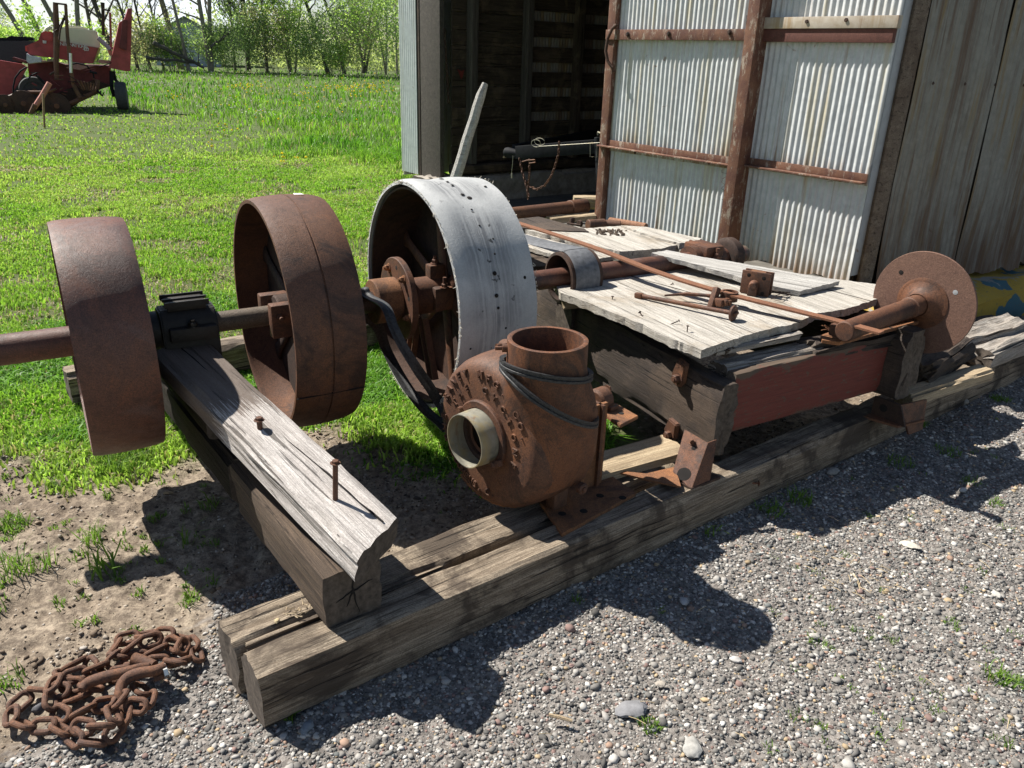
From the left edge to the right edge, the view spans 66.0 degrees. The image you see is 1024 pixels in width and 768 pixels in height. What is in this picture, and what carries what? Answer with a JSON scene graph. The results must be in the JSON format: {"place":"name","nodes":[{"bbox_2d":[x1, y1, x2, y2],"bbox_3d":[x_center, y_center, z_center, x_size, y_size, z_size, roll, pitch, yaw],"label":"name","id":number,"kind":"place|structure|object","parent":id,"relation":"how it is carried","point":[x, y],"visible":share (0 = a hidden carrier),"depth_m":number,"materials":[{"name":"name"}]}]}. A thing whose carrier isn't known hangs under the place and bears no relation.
{"place":"outdoors","nodes":[
{"label":"outdoors","id":0,"kind":"place"},
{"bbox_2d":[0,0,398,50],"label":"sky","id":1,"kind":"structure","parent":0,"point":[37,5],"materials":[{"name":"white"}]},
{"bbox_2d":[0,42,1023,767],"bbox_3d":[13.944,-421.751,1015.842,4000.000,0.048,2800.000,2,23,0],"label":"ground","id":2,"kind":"structure","parent":0,"point":[116,506],"depth_m":2.58,"materials":[{"name":"gravel"}]},
{"bbox_2d":[0,24,19,37],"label":"bush","id":3,"kind":"object","parent":2,"relation":"on","point":[2,35],"visible":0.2,"depth_m":47.16,"materials":[{"name":"green plant"}]},
{"bbox_2d":[0,0,24,36],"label":"tree","id":4,"kind":"object","parent":2,"relation":"on","point":[8,11],"visible":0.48,"depth_m":45.36,"materials":[{"name":"brown plant"}]},
{"bbox_2d":[0,36,34,94],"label":"wagon","id":5,"kind":"object","parent":2,"relation":"on","point":[11,47],"visible":0.25,"depth_m":20.59,"materials":[{"name":"black paint"}]},
{"bbox_2d":[13,0,62,61],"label":"bush","id":6,"kind":"object","parent":2,"relation":"on","point":[23,25],"visible":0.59,"depth_m":41.16,"materials":[{"name":"green plant"}]},
{"bbox_2d":[41,0,84,63],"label":"tree","id":7,"kind":"object","parent":2,"relation":"on","point":[76,8],"visible":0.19,"depth_m":47.53,"materials":[{"name":"brown plant"}]},
{"bbox_2d":[0,2,131,114],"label":"planter","id":8,"kind":"object","parent":2,"relation":"on","point":[63,87],"visible":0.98,"depth_m":18.89,"materials":[{"name":"red metal"}]},
{"bbox_2d":[72,0,113,50],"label":"tree","id":9,"kind":"object","parent":2,"relation":"on","point":[107,37],"visible":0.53,"depth_m":49.15,"materials":[{"name":"brown plant"}]},
{"bbox_2d":[78,17,107,64],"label":"bush","id":10,"kind":"object","parent":2,"relation":"on","point":[98,30],"visible":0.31,"depth_m":44.41,"materials":[{"name":"green plant"}]},
{"bbox_2d":[82,0,106,63],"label":"tree","id":11,"kind":"object","parent":2,"relation":"on","point":[88,14],"visible":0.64,"depth_m":50.57,"materials":[{"name":"brown plant"}]},
{"bbox_2d":[2,626,204,749],"bbox_3d":[-1.074,0.772,2.110,0.364,0.084,0.438,9,24,16],"label":"heavy chain","id":12,"kind":"object","parent":2,"relation":"on","point":[123,673],"visible":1,"depth_m":2.05,"materials":[{"name":"metal"}]},
{"bbox_2d":[79,0,182,69],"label":"tree","id":13,"kind":"object","parent":2,"relation":"on","point":[138,15],"visible":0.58,"depth_m":49.55,"materials":[{"name":"brown plant"}]},
{"bbox_2d":[99,0,181,69],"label":"tree","id":14,"kind":"object","parent":2,"relation":"on","point":[123,17],"visible":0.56,"depth_m":48.47,"materials":[{"name":"brown plant"}]},
{"bbox_2d":[95,5,195,70],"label":"bush","id":15,"kind":"object","parent":2,"relation":"on","point":[144,46],"visible":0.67,"depth_m":47.55,"materials":[{"name":"green plant"}]},
{"bbox_2d":[134,0,195,69],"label":"tree","id":16,"kind":"object","parent":2,"relation":"on","point":[151,7],"visible":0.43,"depth_m":49.35,"materials":[{"name":"brown plant"}]},
{"bbox_2d":[141,13,190,70],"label":"bush","id":17,"kind":"object","parent":2,"relation":"on","point":[162,29],"visible":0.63,"depth_m":48.27,"materials":[{"name":"green plant"}]},
{"bbox_2d":[159,0,184,69],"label":"tree","id":18,"kind":"object","parent":2,"relation":"on","point":[163,10],"visible":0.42,"depth_m":52.20,"materials":[{"name":"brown plant"}]},
{"bbox_2d":[133,14,215,70],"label":"bush","id":19,"kind":"object","parent":2,"relation":"on","point":[177,38],"visible":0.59,"depth_m":48.29,"materials":[{"name":"green plant"}]},
{"bbox_2d":[153,34,203,68],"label":"fallen trunk","id":20,"kind":"object","parent":2,"relation":"on","point":[164,47],"visible":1,"depth_m":47.54,"materials":[{"name":"wood"}]},
{"bbox_2d":[145,42,199,63],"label":"fallen trunk","id":21,"kind":"object","parent":20,"relation":"on","point":[163,59],"visible":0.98,"depth_m":47.50,"materials":[{"name":"wood"}]},
{"bbox_2d":[171,0,190,71],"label":"tree","id":22,"kind":"object","parent":2,"relation":"on","point":[188,68],"visible":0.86,"depth_m":47.76,"materials":[{"name":"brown plant"}]},
{"bbox_2d":[155,0,213,71],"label":"tree","id":23,"kind":"object","parent":2,"relation":"on","point":[208,9],"visible":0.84,"depth_m":48.81,"materials":[{"name":"brown plant"}]},
{"bbox_2d":[0,0,399,70],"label":"wood","id":24,"kind":"object","parent":2,"relation":"on","point":[391,61],"visible":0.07,"depth_m":66.86,"materials":[{"name":"green plant"}]},
{"bbox_2d":[157,16,249,66],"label":"house","id":25,"kind":"structure","parent":2,"relation":"on","point":[186,19],"depth_m":61.78,"materials":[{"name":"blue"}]},
{"bbox_2d":[184,22,237,69],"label":"bush","id":26,"kind":"object","parent":2,"relation":"on","point":[197,41],"visible":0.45,"depth_m":49.79,"materials":[{"name":"green plant"}]},
{"bbox_2d":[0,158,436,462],"bbox_3d":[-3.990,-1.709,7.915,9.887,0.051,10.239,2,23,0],"label":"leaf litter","id":27,"kind":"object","parent":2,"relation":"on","point":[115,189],"visible":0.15,"depth_m":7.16,"materials":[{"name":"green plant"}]},
{"bbox_2d":[62,323,377,405],"bbox_3d":[-0.273,-0.459,4.999,4.562,0.182,0.163,-14,28,-34],"label":"skid timber","id":28,"kind":"object","parent":2,"relation":"on","point":[234,354],"visible":0.09,"depth_m":4.09,"materials":[{"name":"grey wood"}]},
{"bbox_2d":[161,380,239,502],"bbox_3d":[-1.380,0.040,3.296,0.158,0.180,1.690,-14,28,-34],"label":"cross timber","id":29,"kind":"object","parent":28,"relation":"on","point":[218,457],"visible":0.23,"depth_m":2.84,"materials":[{"name":"wood"}]},
{"bbox_2d":[156,349,218,438],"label":"riser block","id":30,"kind":"structure","parent":29,"relation":"on","point":[202,424],"depth_m":2.79,"materials":[{"name":"wood"}]},
{"bbox_2d":[149,290,221,354],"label":"bearing block","id":31,"kind":"structure","parent":30,"relation":"on","point":[187,319],"depth_m":2.81,"materials":[{"name":"metal"}]},
{"bbox_2d":[191,14,255,72],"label":"bush","id":32,"kind":"object","parent":2,"relation":"on","point":[214,33],"visible":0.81,"depth_m":49.19,"materials":[{"name":"green plant"}]},
{"bbox_2d":[213,0,246,71],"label":"tree","id":33,"kind":"object","parent":2,"relation":"on","point":[235,69],"visible":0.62,"depth_m":51.23,"materials":[{"name":"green plant"}]},
{"bbox_2d":[199,2,269,72],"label":"bush","id":34,"kind":"object","parent":2,"relation":"on","point":[237,36],"visible":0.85,"depth_m":49.38,"materials":[{"name":"green plant"}]},
{"bbox_2d":[0,65,473,501],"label":"grass","id":35,"kind":"structure","parent":2,"relation":"on","point":[384,159],"depth_m":8.96,"materials":[{"name":"plant"}]},
{"bbox_2d":[211,0,281,71],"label":"tree","id":36,"kind":"object","parent":2,"relation":"on","point":[248,68],"visible":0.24,"depth_m":52.27,"materials":[{"name":"green plant"}]},
{"bbox_2d":[219,0,296,73],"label":"bush","id":37,"kind":"object","parent":2,"relation":"on","point":[257,21],"visible":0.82,"depth_m":49.51,"materials":[{"name":"green plant"}]},
{"bbox_2d":[125,69,398,116],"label":"dandelion clocks","id":38,"kind":"object","parent":2,"relation":"on","point":[262,84],"visible":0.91,"depth_m":29.48,"materials":[{"name":"white plant"}]},
{"bbox_2d":[215,0,315,72],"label":"tree","id":39,"kind":"object","parent":2,"relation":"on","point":[262,2],"visible":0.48,"depth_m":51.06,"materials":[{"name":"green plant"}]},
{"bbox_2d":[142,70,394,161],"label":"dandelion flowers","id":40,"kind":"object","parent":2,"relation":"on","point":[295,105],"visible":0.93,"depth_m":28.71,"materials":[{"name":"yellow plant"}]},
{"bbox_2d":[234,0,304,72],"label":"bush","id":41,"kind":"object","parent":2,"relation":"on","point":[281,31],"visible":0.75,"depth_m":49.94,"materials":[{"name":"green plant"}]},
{"bbox_2d":[248,0,315,73],"bbox_3d":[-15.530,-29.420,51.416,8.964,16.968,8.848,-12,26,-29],"label":"tree","id":42,"kind":"object","parent":2,"relation":"on","point":[288,67],"visible":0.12,"depth_m":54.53,"materials":[{"name":"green plant"}]},
{"bbox_2d":[271,11,334,74],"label":"bush","id":43,"kind":"object","parent":2,"relation":"on","point":[306,47],"visible":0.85,"depth_m":49.69,"materials":[{"name":"green plant"}]},
{"bbox_2d":[0,288,635,498],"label":"ground weeds","id":44,"kind":"object","parent":2,"relation":"on","point":[380,390],"visible":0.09,"depth_m":3.95,"materials":[{"name":"green plant"}]},
{"bbox_2d":[282,3,367,72],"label":"bush","id":45,"kind":"object","parent":2,"relation":"on","point":[317,21],"visible":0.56,"depth_m":49.58,"materials":[{"name":"green plant"}]},
{"bbox_2d":[304,0,362,73],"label":"tree","id":46,"kind":"object","parent":2,"relation":"on","point":[308,11],"visible":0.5,"depth_m":52.06,"materials":[{"name":"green plant"}]},
{"bbox_2d":[313,41,357,74],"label":"bush","id":47,"kind":"object","parent":2,"relation":"on","point":[336,64],"visible":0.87,"depth_m":49.58,"materials":[{"name":"green plant"}]},
{"bbox_2d":[299,0,372,76],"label":"bush","id":48,"kind":"object","parent":2,"relation":"on","point":[339,28],"visible":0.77,"depth_m":48.87,"materials":[{"name":"green plant"}]},
{"bbox_2d":[305,0,399,77],"bbox_3d":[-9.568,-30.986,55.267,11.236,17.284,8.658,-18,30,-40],"label":"tree","id":49,"kind":"object","parent":2,"relation":"on","point":[364,69],"visible":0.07,"depth_m":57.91,"materials":[{"name":"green plant"}]},
{"bbox_2d":[327,0,391,75],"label":"bush","id":50,"kind":"object","parent":2,"relation":"on","point":[371,40],"visible":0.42,"depth_m":50.34,"materials":[{"name":"green plant"}]},
{"bbox_2d":[348,0,399,78],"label":"bush","id":51,"kind":"object","parent":2,"relation":"on","point":[389,23],"visible":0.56,"depth_m":47.82,"materials":[{"name":"green plant"}]},
{"bbox_2d":[366,0,397,74],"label":"tree","id":52,"kind":"object","parent":2,"relation":"on","point":[385,67],"visible":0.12,"depth_m":56.39,"materials":[{"name":"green plant"}]},
{"bbox_2d":[218,468,657,693],"bbox_3d":[-0.119,0.568,2.596,1.639,0.203,0.159,-15,28,-35],"label":"skid timber","id":53,"kind":"object","parent":2,"relation":"on","point":[462,543],"visible":0.27,"depth_m":2.43,"materials":[{"name":"brown wood"}]},
{"bbox_2d":[278,598,311,617],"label":"wood chips","id":54,"kind":"object","parent":53,"relation":"on","point":[298,609],"visible":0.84,"depth_m":2.17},
{"bbox_2d":[602,435,679,479],"bbox_3d":[0.459,0.285,3.029,0.436,0.053,0.163,-11,26,-29],"label":"weathered plank","id":55,"kind":"object","parent":53,"relation":"on","point":[649,453],"visible":0.63,"depth_m":3.01,"materials":[{"name":"wood"}]},
{"bbox_2d":[0,349,878,749],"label":"soil crumbs","id":56,"kind":"object","parent":2,"relation":"on","point":[36,661],"visible":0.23,"depth_m":2.84,"materials":[{"name":"soil"}]},
{"bbox_2d":[450,82,487,176],"bbox_3d":[-0.451,-1.619,6.179,0.572,1.401,0.101,-14,27,-33],"label":"wooden pole","id":57,"kind":"object","parent":2,"relation":"on","point":[465,145],"visible":0.51,"depth_m":6.08,"materials":[{"name":"grey wood"}]},
{"bbox_2d":[0,393,1023,753],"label":"weed sprigs","id":58,"kind":"object","parent":2,"relation":"on","point":[20,521],"visible":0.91,"depth_m":2.64,"materials":[{"name":"green plant"}]},
{"bbox_2d":[503,130,599,199],"bbox_3d":[1.391,-3.311,10.947,2.806,0.964,7.252,13,25,26],"label":"trailer","id":59,"kind":"object","parent":2,"relation":"on","point":[579,143],"visible":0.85,"depth_m":7.96,"materials":[{"name":"black paint"}]},
{"bbox_2d":[241,356,1023,727],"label":"skid timber","id":60,"kind":"object","parent":2,"relation":"on","point":[301,664],"visible":0.77,"depth_m":2.44,"materials":[{"name":"brown wood"}]},
{"bbox_2d":[230,461,381,626],"bbox_3d":[-0.645,0.443,2.391,0.174,0.169,0.748,-14,28,-34],"label":"cross timber","id":61,"kind":"object","parent":60,"relation":"on","point":[334,593],"visible":0.63,"depth_m":2.17,"materials":[{"name":"wood"}]},
{"bbox_2d":[157,345,398,583],"bbox_3d":[-0.757,0.128,2.441,0.203,0.217,1.298,-19,39,-40],"label":"weathered plank","id":62,"kind":"object","parent":61,"relation":"on","point":[347,522],"visible":0.98,"depth_m":2.33,"materials":[{"name":"wood"}]},
{"bbox_2d":[441,326,637,536],"bbox_3d":[0.100,0.098,2.672,0.696,0.637,0.542,2,23,0],"label":"blower","id":63,"kind":"object","parent":60,"relation":"on","point":[510,446],"visible":0.97,"depth_m":2.53,"materials":[{"name":"metal"}]},
{"bbox_2d":[499,354,593,384],"bbox_3d":[0.107,-0.050,2.455,0.294,0.084,0.294,2,23,0],"label":"drive belt","id":64,"kind":"object","parent":63,"relation":"attached to","point":[525,373],"visible":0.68,"depth_m":2.33,"materials":[{"name":"black rubber"}]},
{"bbox_2d":[499,361,598,428],"bbox_3d":[0.118,0.028,2.490,0.324,0.207,0.330,2,23,0],"label":"drive belt","id":65,"kind":"object","parent":63,"relation":"attached to","point":[521,388],"visible":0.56,"depth_m":2.35,"materials":[{"name":"black rubber"}]},
{"bbox_2d":[620,467,680,487],"bbox_3d":[0.499,0.322,2.932,0.288,0.010,0.133,11,27,21],"label":"iron strap","id":66,"kind":"object","parent":60,"relation":"on","point":[668,476],"visible":0.91,"depth_m":2.89,"materials":[{"name":"metal"}]},
{"bbox_2d":[673,430,720,489],"bbox_3d":[0.675,0.273,2.933,0.187,0.149,0.167,-15,28,-34],"label":"angle bracket","id":67,"kind":"object","parent":60,"relation":"on","point":[692,469],"visible":0.98,"depth_m":2.91,"materials":[{"name":"metal"}]},
{"bbox_2d":[531,256,925,454],"bbox_3d":[0.803,-0.284,3.870,1.215,0.421,1.832,-12,26,-30],"label":"machine frame","id":68,"kind":"object","parent":60,"relation":"on","point":[675,392],"visible":0.58,"depth_m":3.23,"materials":[{"name":"red paint"}]},
{"bbox_2d":[0,176,749,455],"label":"line shaft","id":69,"kind":"object","parent":68,"relation":"on","point":[455,281],"visible":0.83,"depth_m":2.92,"materials":[{"name":"metal"}]},
{"bbox_2d":[361,287,443,421],"bbox_3d":[-0.478,-0.107,3.157,0.482,0.493,0.195,14,25,26],"label":"drive belt","id":70,"kind":"object","parent":69,"relation":"hanging from","point":[423,378],"visible":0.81,"depth_m":3.05,"materials":[{"name":"black rubber"}]},
{"bbox_2d":[365,313,444,431],"bbox_3d":[-0.467,-0.089,3.256,0.192,0.467,0.506,-15,28,-35],"label":"drive belt","id":71,"kind":"object","parent":69,"relation":"hanging from","point":[421,405],"visible":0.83,"depth_m":3.38,"materials":[{"name":"black rubber"}]},
{"bbox_2d":[525,234,599,289],"bbox_3d":[0.121,-0.648,3.955,0.135,0.207,0.915,-11,26,-29],"label":"flat belt","id":72,"kind":"object","parent":69,"relation":"attached to","point":[586,265],"visible":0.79,"depth_m":3.62,"materials":[{"name":"rubber"}]},
{"bbox_2d":[530,252,548,270],"bbox_3d":[0.204,-0.699,4.333,0.419,0.035,0.604,2,23,-1],"label":"deck board","id":73,"kind":"object","parent":68,"relation":"on","point":[540,263],"visible":0.03,"depth_m":4.14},
{"bbox_2d":[524,233,613,261],"bbox_3d":[0.205,-0.756,4.376,0.258,0.022,0.741,-17,29,-38],"label":"deck board","id":74,"kind":"object","parent":68,"relation":"on","point":[547,252],"visible":0.27,"depth_m":4.26,"materials":[{"name":"wood"}]},
{"bbox_2d":[525,226,678,260],"bbox_3d":[0.465,-0.871,4.661,1.061,0.064,0.569,22,30,40],"label":"deck board","id":75,"kind":"object","parent":68,"relation":"on","point":[631,245],"visible":0.58,"depth_m":4.42,"materials":[{"name":"wood"}]},
{"bbox_2d":[518,217,588,232],"bbox_3d":[0.193,-0.940,4.751,0.355,0.037,0.495,-9,25,-25],"label":"deck board","id":76,"kind":"object","parent":75,"relation":"on","point":[546,224],"visible":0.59,"depth_m":4.74,"materials":[{"name":"wood"}]},
{"bbox_2d":[567,217,582,226],"bbox_3d":[0.400,-1.008,4.924,0.095,0.056,0.066,16,26,30],"label":"scrap fitting","id":77,"kind":"object","parent":76,"relation":"on","point":[572,222],"visible":0.88,"depth_m":4.92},
{"bbox_2d":[585,219,620,227],"bbox_3d":[0.571,-0.994,4.921,0.226,0.070,0.094,-3,23,-11],"label":"scrap pipe","id":78,"kind":"object","parent":75,"relation":"on","point":[592,223],"visible":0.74,"depth_m":4.89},
{"bbox_2d":[595,228,626,235],"bbox_3d":[0.586,-0.889,4.629,0.197,0.031,0.179,2,23,0],"label":"debris","id":79,"kind":"object","parent":75,"relation":"on","point":[603,231],"visible":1,"depth_m":4.61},
{"bbox_2d":[608,217,647,226],"bbox_3d":[0.741,-1.026,5.063,0.271,0.051,0.052,18,28,34],"label":"scrap pipe","id":80,"kind":"object","parent":75,"relation":"on","point":[629,223],"visible":0.34,"depth_m":5.03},
{"bbox_2d":[621,225,701,248],"bbox_3d":[0.853,-0.863,4.609,0.214,0.041,0.545,-16,28,-36],"label":"deck board","id":81,"kind":"object","parent":75,"relation":"on","point":[679,240],"visible":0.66,"depth_m":4.55,"materials":[{"name":"wood"}]},
{"bbox_2d":[554,268,876,358],"bbox_3d":[0.959,-0.433,3.711,1.529,0.095,1.133,-16,29,-37],"label":"deck board","id":82,"kind":"object","parent":68,"relation":"on","point":[698,333],"visible":0.81,"depth_m":3.38,"materials":[{"name":"grey wood"}]},
{"bbox_2d":[561,301,578,309],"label":"loose block","id":83,"kind":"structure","parent":82,"relation":"on","point":[565,305],"depth_m":3.57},
{"bbox_2d":[634,287,738,320],"bbox_3d":[0.802,-0.385,3.422,0.481,0.095,0.249,21,29,38],"label":"clamp tool","id":84,"kind":"object","parent":82,"relation":"on","point":[724,299],"visible":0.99,"depth_m":3.38,"materials":[{"name":"metal"}]},
{"bbox_2d":[519,221,883,334],"bbox_3d":[0.668,-0.544,3.704,0.158,0.085,2.133,-18,30,-39],"label":"flat bar","id":85,"kind":"object","parent":82,"relation":"on","point":[709,288],"visible":0.92,"depth_m":3.50,"materials":[{"name":"metal"}]},
{"bbox_2d":[680,240,728,260],"bbox_3d":[0.992,-0.654,4.103,0.200,0.157,0.260,-11,26,-29],"label":"split bearing","id":86,"kind":"object","parent":82,"relation":"on","point":[707,249],"visible":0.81,"depth_m":4.03,"materials":[{"name":"metal"}]},
{"bbox_2d":[651,250,839,295],"bbox_3d":[1.098,-0.532,3.804,0.899,0.026,0.278,14,29,19],"label":"loose board","id":87,"kind":"object","parent":82,"relation":"on","point":[796,284],"visible":0.84,"depth_m":3.79,"materials":[{"name":"grey wood"}]},
{"bbox_2d":[740,268,774,296],"bbox_3d":[1.110,-0.459,3.587,0.130,0.108,0.088,16,26,30],"label":"bracket block","id":88,"kind":"object","parent":82,"relation":"on","point":[754,282],"depth_m":3.57,"materials":[{"name":"metal"}]},
{"bbox_2d":[820,251,977,352],"bbox_3d":[1.616,-0.334,3.383,0.840,0.451,0.433,-6,24,-19],"label":"disc spindle","id":89,"kind":"object","parent":68,"relation":"attached to","point":[934,294],"visible":0.95,"depth_m":3.36,"materials":[{"name":"metal"}]},
{"bbox_2d":[863,396,926,434],"bbox_3d":[1.704,0.135,3.493,0.240,0.144,0.170,-14,28,-34],"label":"angle bracket","id":90,"kind":"object","parent":60,"relation":"on","point":[909,416],"visible":1,"depth_m":3.46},
{"bbox_2d":[891,364,993,403],"bbox_3d":[2.057,0.004,3.749,0.685,0.069,0.105,-12,26,-30],"label":"broken timber","id":91,"kind":"object","parent":60,"relation":"on","point":[957,380],"visible":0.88,"depth_m":3.71,"materials":[{"name":"wood"}]},
{"bbox_2d":[916,337,976,382],"bbox_3d":[2.101,-0.113,3.866,0.518,0.165,0.164,-21,32,-36],"label":"broken timber","id":92,"kind":"object","parent":60,"relation":"on","point":[934,366],"visible":0.73,"depth_m":3.77,"materials":[{"name":"wood"}]},
{"bbox_2d":[967,330,1023,368],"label":"broken timber","id":93,"kind":"object","parent":60,"relation":"on","point":[997,351],"visible":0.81,"depth_m":4.12,"materials":[{"name":"grey wood"}]},
{"bbox_2d":[398,0,1023,316],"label":"barn","id":94,"kind":"structure","parent":2,"relation":"on","point":[866,141],"depth_m":5.37,"materials":[{"name":"paint"}]},
{"bbox_2d":[595,0,903,280],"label":"door","id":95,"kind":"structure","parent":94,"relation":"in","point":[755,123],"depth_m":5.27,"materials":[{"name":"paint"}]},
{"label":"stack board","id":96,"kind":"object","parent":94,"relation":"in","visible":0},
{"bbox_2d":[545,212,595,222],"bbox_3d":[0.563,-1.396,6.609,0.624,0.059,0.125,-11,26,-28],"label":"stack board","id":97,"kind":"object","parent":96,"relation":"on","point":[565,218],"visible":0.48,"depth_m":6.54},
{"bbox_2d":[512,199,589,218],"bbox_3d":[0.289,-1.430,6.515,0.875,0.132,0.138,-15,28,-35],"label":"scrap pipe","id":98,"kind":"object","parent":97,"relation":"on","point":[566,207],"visible":0.73,"depth_m":6.50,"materials":[{"name":"metal"}]},
{"bbox_2d":[573,195,595,208],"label":"stack board","id":99,"kind":"object","parent":97,"relation":"on","point":[591,199],"visible":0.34,"depth_m":6.92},
{"bbox_2d":[539,461,1021,750],"bbox_3d":[0.940,0.621,2.706,1.729,0.009,1.584,2,23,0],"label":"straw","id":100,"kind":"object","parent":2,"relation":"on","point":[831,605],"visible":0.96,"depth_m":2.61,"materials":[{"name":"plant"}]},
{"bbox_2d":[923,315,994,353],"bbox_3d":[2.543,-0.242,4.531,1.519,0.177,0.238,-12,26,-40],"label":"broken timber","id":101,"kind":"object","parent":2,"relation":"on","point":[981,317],"visible":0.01,"depth_m":4.90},
{"bbox_2d":[966,312,1023,345],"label":"broken timber","id":102,"kind":"object","parent":101,"relation":"on","point":[984,330],"visible":0.55,"depth_m":4.29,"materials":[{"name":"grey wood"}]},
{"bbox_2d":[0,376,1023,767],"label":"gravel","id":103,"kind":"structure","parent":0,"point":[712,676],"depth_m":2.29,"materials":[{"name":"gravel"}]},
{"bbox_2d":[300,719,313,734],"bbox_3d":[-0.523,0.873,2.009,0.029,0.021,0.047,12,25,23],"label":"stone","id":104,"kind":"object","parent":103,"relation":"on","point":[306,726],"visible":1,"depth_m":2.00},
{"bbox_2d":[548,713,572,721],"bbox_3d":[0.126,0.867,2.049,0.064,0.012,0.010,8,23,15],"label":"twig","id":105,"kind":"object","parent":103,"relation":"on","point":[557,716],"visible":1,"depth_m":2.05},
{"bbox_2d":[615,700,647,717],"bbox_3d":[0.318,0.865,2.097,0.092,0.019,0.060,2,23,0],"label":"stone","id":106,"kind":"object","parent":103,"relation":"on","point":[631,708],"visible":1,"depth_m":2.09,"materials":[{"name":"stone"}]},
{"bbox_2d":[682,736,702,757],"bbox_3d":[0.454,0.914,1.987,0.051,0.019,0.066,2,23,0],"label":"stone","id":107,"kind":"object","parent":103,"relation":"on","point":[692,747],"visible":1,"depth_m":1.98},
{"bbox_2d":[900,540,921,548],"bbox_3d":[1.448,0.584,2.863,0.062,0.014,0.053,2,23,0],"label":"stone","id":108,"kind":"object","parent":103,"relation":"on","point":[908,544],"visible":1,"depth_m":2.85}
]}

